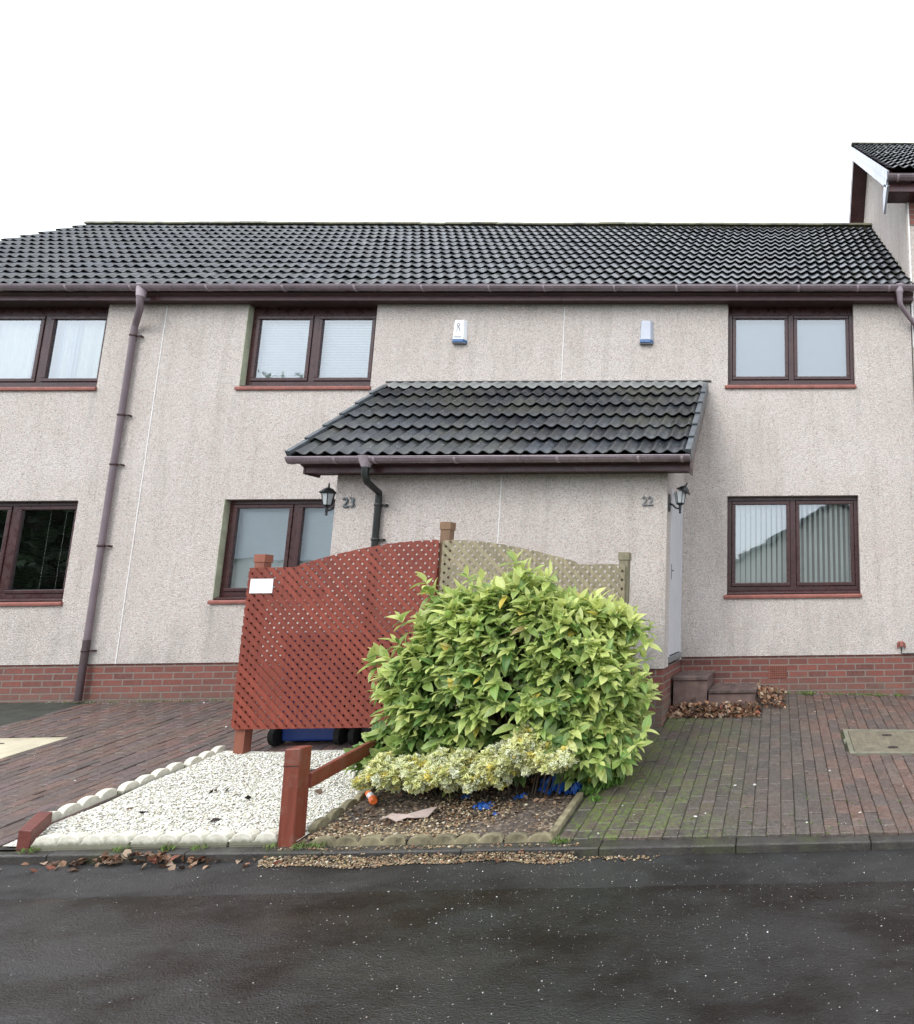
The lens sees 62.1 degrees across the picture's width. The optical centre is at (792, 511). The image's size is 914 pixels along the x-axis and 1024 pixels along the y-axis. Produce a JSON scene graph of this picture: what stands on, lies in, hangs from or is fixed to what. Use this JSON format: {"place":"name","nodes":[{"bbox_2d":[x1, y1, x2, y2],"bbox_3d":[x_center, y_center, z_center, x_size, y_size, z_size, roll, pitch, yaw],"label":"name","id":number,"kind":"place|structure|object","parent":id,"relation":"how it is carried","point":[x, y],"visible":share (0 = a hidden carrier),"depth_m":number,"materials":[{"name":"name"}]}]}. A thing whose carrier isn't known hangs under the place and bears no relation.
{"place":"outdoors","nodes":[
{"label":"outdoors","id":0,"kind":"place"},
{"bbox_2d":[0,702,89,725],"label":"asphalt path","id":1,"kind":"structure","parent":0,"point":[10,713],"depth_m":7.28,"materials":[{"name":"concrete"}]},
{"bbox_2d":[3,750,364,846],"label":"white gravel","id":2,"kind":"structure","parent":0,"point":[259,813],"depth_m":4.82,"materials":[{"name":"white gravel"}]},
{"bbox_2d":[126,769,321,821],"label":"fallen leaves","id":3,"kind":"object","parent":2,"relation":"on","point":[318,791],"visible":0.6,"depth_m":4.85,"materials":[{"name":"brown plant"}]},
{"bbox_2d":[231,522,631,754],"bbox_3d":[-3.358,1.214,6.015,3.572,2.267,0.134,0,-9,-1],"label":"lattice fence","id":4,"kind":"object","parent":2,"relation":"on","point":[249,678],"visible":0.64,"depth_m":5.97,"materials":[{"name":"red wood"}]},
{"bbox_2d":[249,579,273,592],"bbox_3d":[-5.008,0.697,5.988,0.210,0.135,0.002,0,-9,-1],"label":"paper notice","id":5,"kind":"object","parent":4,"relation":"attached to","point":[261,585],"visible":1,"depth_m":5.99,"materials":[{"name":"white paper"}]},
{"bbox_2d":[0,835,869,851],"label":"ground","id":6,"kind":"structure","parent":0,"point":[306,845],"depth_m":4.72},
{"bbox_2d":[297,774,583,843],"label":"ground","id":7,"kind":"structure","parent":0,"point":[531,827],"depth_m":4.65,"materials":[{"name":"soil"}]},
{"bbox_2d":[308,791,365,834],"bbox_3d":[-3.323,2.214,4.675,0.051,0.182,0.600,-1,-10,-1],"label":"edging stone","id":8,"kind":"object","parent":7,"relation":"on","point":[323,822],"visible":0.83,"depth_m":4.58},
{"bbox_2d":[310,834,408,846],"bbox_3d":[-2.902,2.214,4.258,0.631,0.084,0.050,-1,-9,-1],"label":"edging stone","id":9,"kind":"object","parent":7,"relation":"on","point":[370,840],"visible":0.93,"depth_m":4.24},
{"bbox_2d":[365,791,376,804],"bbox_3d":[-3.210,2.170,4.833,0.056,0.064,0.224,8,-12,-44],"label":"plastic bottle","id":10,"kind":"object","parent":7,"relation":"on","point":[371,797],"visible":0.98,"depth_m":4.78,"materials":[{"name":"orange plastic"}]},
{"bbox_2d":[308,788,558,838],"bbox_3d":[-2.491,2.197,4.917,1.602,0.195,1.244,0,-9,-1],"label":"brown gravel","id":11,"kind":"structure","parent":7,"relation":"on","point":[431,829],"depth_m":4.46,"materials":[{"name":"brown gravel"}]},
{"bbox_2d":[379,806,436,821],"bbox_3d":[-2.762,2.172,4.550,0.362,0.055,0.111,2,-9,-18],"label":"cardboard","id":12,"kind":"object","parent":11,"relation":"on","point":[427,812],"visible":1,"depth_m":4.55,"materials":[{"name":"beige cardboard"}]},
{"bbox_2d":[332,780,572,827],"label":"leaf litter","id":13,"kind":"object","parent":7,"relation":"on","point":[505,792],"visible":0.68,"depth_m":4.74,"materials":[{"name":"brown plant"}]},
{"bbox_2d":[407,832,504,844],"bbox_3d":[-2.260,2.210,4.272,0.631,0.084,0.050,-1,-9,-1],"label":"edging stone","id":14,"kind":"object","parent":7,"relation":"on","point":[449,838],"visible":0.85,"depth_m":4.25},
{"bbox_2d":[350,720,579,799],"bbox_3d":[-2.421,1.891,4.751,1.604,0.593,0.415,0,-9,-1],"label":"euonymus shrub","id":15,"kind":"object","parent":7,"relation":"on","point":[451,772],"visible":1,"depth_m":4.69,"materials":[{"name":"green plant"}]},
{"bbox_2d":[472,801,495,809],"bbox_3d":[-2.295,2.180,4.721,0.153,0.041,0.126,0,-9,-1],"label":"plastic scrap","id":16,"kind":"object","parent":7,"relation":"on","point":[479,805],"visible":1,"depth_m":4.71,"materials":[{"name":"blue plastic"}]},
{"bbox_2d":[343,548,662,798],"bbox_3d":[-2.332,1.313,5.432,2.535,1.950,1.301,0,-9,-1],"label":"laurel bush","id":17,"kind":"object","parent":7,"relation":"on","point":[593,702],"visible":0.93,"depth_m":5.05,"materials":[{"name":"green plant"}]},
{"bbox_2d":[513,792,527,799],"bbox_3d":[-2.092,2.176,4.866,0.103,0.039,0.089,0,-9,-1],"label":"plastic scrap","id":18,"kind":"object","parent":7,"relation":"on","point":[520,796],"visible":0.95,"depth_m":4.86,"materials":[{"name":"blue plastic"}]},
{"bbox_2d":[504,832,553,842],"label":"edging stone","id":19,"kind":"object","parent":7,"relation":"on","point":[518,837],"visible":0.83,"depth_m":4.26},
{"bbox_2d":[537,773,569,794],"bbox_3d":[-1.868,2.118,5.027,0.258,0.174,0.221,0,-9,-1],"label":"plastic sheet","id":20,"kind":"object","parent":7,"relation":"on","point":[561,787],"visible":0.47,"depth_m":4.95,"materials":[{"name":"blue plastic"}]},
{"bbox_2d":[564,781,581,794],"bbox_3d":[-1.715,2.151,4.981,0.124,0.094,0.145,0,-9,-1],"label":"plastic scrap","id":21,"kind":"object","parent":7,"relation":"on","point":[575,786],"visible":0.83,"depth_m":4.96,"materials":[{"name":"blue plastic"}]},
{"bbox_2d":[0,693,912,849],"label":"ground","id":22,"kind":"structure","parent":0,"point":[558,835],"depth_m":4.99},
{"bbox_2d":[16,812,52,850],"bbox_3d":[-5.181,2.210,4.335,0.085,0.234,0.356,5,-10,-34],"label":"timber block","id":23,"kind":"object","parent":22,"relation":"on","point":[34,827],"depth_m":4.28,"materials":[{"name":"brown wood"}]},
{"bbox_2d":[49,788,116,822],"bbox_3d":[-5.344,2.221,4.748,0.060,0.184,0.512,-1,-9,-2],"label":"edging stone","id":24,"kind":"object","parent":22,"relation":"on","point":[79,805],"visible":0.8,"depth_m":4.77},
{"bbox_2d":[31,831,137,850],"bbox_3d":[-4.733,2.213,4.255,0.632,0.114,0.085,-1,-13,-1],"label":"edging stone","id":25,"kind":"object","parent":22,"relation":"on","point":[78,841],"visible":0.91,"depth_m":4.22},
{"bbox_2d":[117,762,183,795],"bbox_3d":[-5.318,2.223,5.269,0.060,0.184,0.512,0,-9,-2],"label":"edging stone","id":26,"kind":"object","parent":22,"relation":"on","point":[129,786],"visible":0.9,"depth_m":5.22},
{"bbox_2d":[130,829,234,848],"bbox_3d":[-4.088,2.208,4.269,0.632,0.114,0.085,0,-8,-1],"label":"edging stone","id":27,"kind":"object","parent":22,"relation":"on","point":[158,839],"visible":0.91,"depth_m":4.23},
{"bbox_2d":[184,745,226,767],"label":"edging stone","id":28,"kind":"object","parent":22,"relation":"on","point":[191,761],"visible":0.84,"depth_m":5.69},
{"bbox_2d":[229,828,278,846],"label":"edging stone","id":29,"kind":"object","parent":22,"relation":"on","point":[251,838],"visible":0.83,"depth_m":4.24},
{"bbox_2d":[17,690,911,854],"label":"moss tufts","id":30,"kind":"object","parent":22,"relation":"on","point":[300,844],"visible":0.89,"depth_m":4.23,"materials":[{"name":"green plant"}]},
{"bbox_2d":[549,792,582,836],"bbox_3d":[-1.636,2.206,4.609,0.050,0.171,0.600,0,-9,-1],"label":"edging stone","id":31,"kind":"object","parent":22,"relation":"on","point":[562,820],"visible":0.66,"depth_m":4.56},
{"bbox_2d":[673,670,757,709],"bbox_3d":[-0.877,2.160,7.389,0.930,0.555,0.690,0,-9,-1],"label":"doorstep","id":32,"kind":"object","parent":22,"relation":"on","point":[688,686],"visible":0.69,"depth_m":7.09,"materials":[{"name":"concrete"}]},
{"bbox_2d":[558,222,913,695],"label":"terraced house","id":33,"kind":"structure","parent":22,"relation":"on","point":[792,342],"depth_m":8.26,"materials":[{"name":"concrete"}]},
{"bbox_2d":[639,321,653,344],"bbox_3d":[-1.925,-2.365,8.358,0.184,0.325,0.061,0,-9,-1],"label":"alarm box","id":34,"kind":"object","parent":33,"relation":"attached to","point":[646,335],"visible":1,"depth_m":8.34,"materials":[{"name":"grey plastic"}]},
{"bbox_2d":[725,307,855,388],"bbox_3d":[-0.015,-2.187,8.484,1.756,1.184,0.222,0,-9,-1],"label":"window","id":35,"kind":"structure","parent":33,"relation":"in","point":[769,347],"depth_m":8.56,"materials":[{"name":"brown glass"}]},
{"bbox_2d":[724,496,861,598],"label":"window","id":36,"kind":"structure","parent":33,"relation":"in","point":[778,547],"depth_m":8.17,"materials":[{"name":"brown glass"}]},
{"bbox_2d":[848,142,913,392],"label":"taller house","id":37,"kind":"structure","parent":22,"relation":"on","point":[882,190],"depth_m":9.85,"materials":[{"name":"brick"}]},
{"bbox_2d":[0,849,913,1023],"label":"road","id":38,"kind":"structure","parent":0,"point":[174,947],"depth_m":3.11,"materials":[{"name":"black asphalt"}]},
{"bbox_2d":[0,849,625,872],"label":"fallen leaves","id":39,"kind":"object","parent":38,"relation":"on","point":[152,857],"visible":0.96,"depth_m":4.11,"materials":[{"name":"brown plant"}]},
{"bbox_2d":[0,835,913,864],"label":"kerb","id":40,"kind":"structure","parent":38,"relation":"on","point":[590,848],"depth_m":4.19,"materials":[{"name":"grey concrete"}]},
{"bbox_2d":[277,729,393,846],"bbox_3d":[-3.399,2.089,5.031,0.125,0.746,1.568,0,-9,-1],"label":"post and rail","id":41,"kind":"object","parent":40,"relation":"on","point":[300,779],"visible":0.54,"depth_m":4.31,"materials":[{"name":"red wood"}]},
{"bbox_2d":[8,854,913,1023],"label":"grit","id":42,"kind":"object","parent":38,"relation":"on","point":[594,925],"visible":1,"depth_m":3.29,"materials":[{"name":"grey gravel"}]},
{"bbox_2d":[0,693,913,846],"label":"driveway","id":43,"kind":"structure","parent":0,"point":[141,738],"depth_m":5.51,"materials":[{"name":"brown brick"}]},
{"bbox_2d":[0,737,67,758],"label":"drain cover","id":44,"kind":"object","parent":43,"relation":"on","point":[9,747],"visible":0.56,"depth_m":6.13,"materials":[{"name":"concrete"}]},
{"bbox_2d":[0,221,343,702],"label":"terraced house","id":45,"kind":"structure","parent":43,"relation":"on","point":[82,313],"depth_m":8.07,"materials":[{"name":"concrete"}]},
{"bbox_2d":[0,502,77,605],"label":"window","id":46,"kind":"structure","parent":45,"relation":"in","point":[36,537],"depth_m":7.98,"materials":[{"name":"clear glass"}]},
{"bbox_2d":[0,308,108,390],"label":"window","id":47,"kind":"structure","parent":45,"relation":"in","point":[65,354],"depth_m":8.36,"materials":[{"name":"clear glass"}]},
{"bbox_2d":[267,632,360,745],"bbox_3d":[-4.647,1.726,6.285,0.660,1.070,0.452,0,-9,-1],"label":"wheelie bin","id":48,"kind":"object","parent":43,"relation":"on","point":[336,736],"visible":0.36,"depth_m":6.09,"materials":[{"name":"plastic"}]},
{"bbox_2d":[112,222,624,701],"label":"terraced house","id":49,"kind":"structure","parent":43,"relation":"on","point":[266,360],"depth_m":8.19,"materials":[{"name":"concrete"}]},
{"bbox_2d":[207,500,334,603],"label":"window","id":50,"kind":"structure","parent":49,"relation":"in","point":[297,532],"depth_m":8.04,"materials":[{"name":"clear glass"}]},
{"bbox_2d":[234,308,376,389],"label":"window","id":51,"kind":"structure","parent":49,"relation":"in","point":[286,362],"depth_m":8.42,"materials":[{"name":"brown glass"}]},
{"bbox_2d":[452,320,467,344],"bbox_3d":[-4.356,-2.357,8.306,0.184,0.325,0.061,0,-9,-1],"label":"alarm box","id":52,"kind":"object","parent":49,"relation":"attached to","point":[460,332],"visible":1,"depth_m":8.29,"materials":[{"name":"grey plastic"}]},
{"bbox_2d":[348,631,411,744],"bbox_3d":[-3.927,1.721,6.301,0.600,1.070,0.452,0,-9,-1],"label":"wheelie bin","id":53,"kind":"object","parent":43,"relation":"on","point":[354,736],"visible":0.13,"depth_m":6.10,"materials":[{"name":"plastic"}]},
{"bbox_2d":[285,380,710,727],"bbox_3d":[-3.121,0.332,7.164,4.190,4.350,1.582,0,-9,-1],"label":"porch","id":54,"kind":"object","parent":43,"relation":"on","point":[577,472],"visible":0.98,"depth_m":6.83,"materials":[{"name":"paint"}]},
{"bbox_2d":[319,483,335,515],"bbox_3d":[-4.998,-0.137,6.856,0.210,0.354,0.170,0,-9,-1],"label":"wall lantern","id":55,"kind":"object","parent":54,"relation":"attached to","point":[328,493],"depth_m":6.82,"materials":[{"name":"black metal"}]},
{"bbox_2d":[342,497,354,506],"bbox_3d":[-4.742,-0.105,6.783,0.119,0.107,0.022,0,-9,-1],"label":"house number","id":56,"kind":"object","parent":54,"relation":"attached to","point":[347,500],"visible":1,"depth_m":6.78,"materials":[{"name":"silver metal"}]},
{"bbox_2d":[642,496,652,504],"bbox_3d":[-1.565,-0.122,6.853,0.116,0.098,0.022,0,-9,-1],"label":"house number","id":57,"kind":"object","parent":54,"relation":"attached to","point":[645,497],"visible":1,"depth_m":6.85,"materials":[{"name":"metal"}]},
{"bbox_2d":[668,488,682,662],"bbox_3d":[-1.373,0.739,7.411,0.080,1.922,0.826,0,-9,-1],"label":"door","id":58,"kind":"structure","parent":54,"relation":"in","point":[674,644],"depth_m":7.39,"materials":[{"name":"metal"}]},
{"bbox_2d":[668,483,689,513],"bbox_3d":[-1.242,-0.154,6.977,0.236,0.346,0.170,0,-9,-1],"label":"wall lantern","id":59,"kind":"object","parent":54,"relation":"attached to","point":[681,493],"depth_m":6.95,"materials":[{"name":"black metal"}]},
{"bbox_2d":[579,768,624,801],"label":"weeds","id":60,"kind":"object","parent":43,"relation":"on","point":[587,788],"visible":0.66,"depth_m":5.03,"materials":[{"name":"green plant"}]},
{"bbox_2d":[666,682,786,717],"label":"fallen leaves","id":61,"kind":"object","parent":43,"relation":"on","point":[674,711],"visible":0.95,"depth_m":6.96,"materials":[{"name":"brown plant"}]},
{"bbox_2d":[843,729,913,755],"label":"drain cover","id":62,"kind":"object","parent":43,"relation":"on","point":[861,742],"visible":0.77,"depth_m":6.08,"materials":[{"name":"concrete"}]},
{"bbox_2d":[0,0,913,240],"label":"sky","id":63,"kind":"structure","parent":0,"point":[727,111],"materials":[{"name":"white"}]},
{"bbox_2d":[257,842,659,868],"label":"spilled gravel","id":64,"kind":"structure","parent":0,"point":[396,860],"depth_m":4.11,"materials":[{"name":"beige gravel"}]},
{"bbox_2d":[32,697,913,833],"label":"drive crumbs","id":65,"kind":"object","parent":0,"point":[614,789],"visible":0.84,"depth_m":5.31,"materials":[{"name":"brown stone"}]}
]}

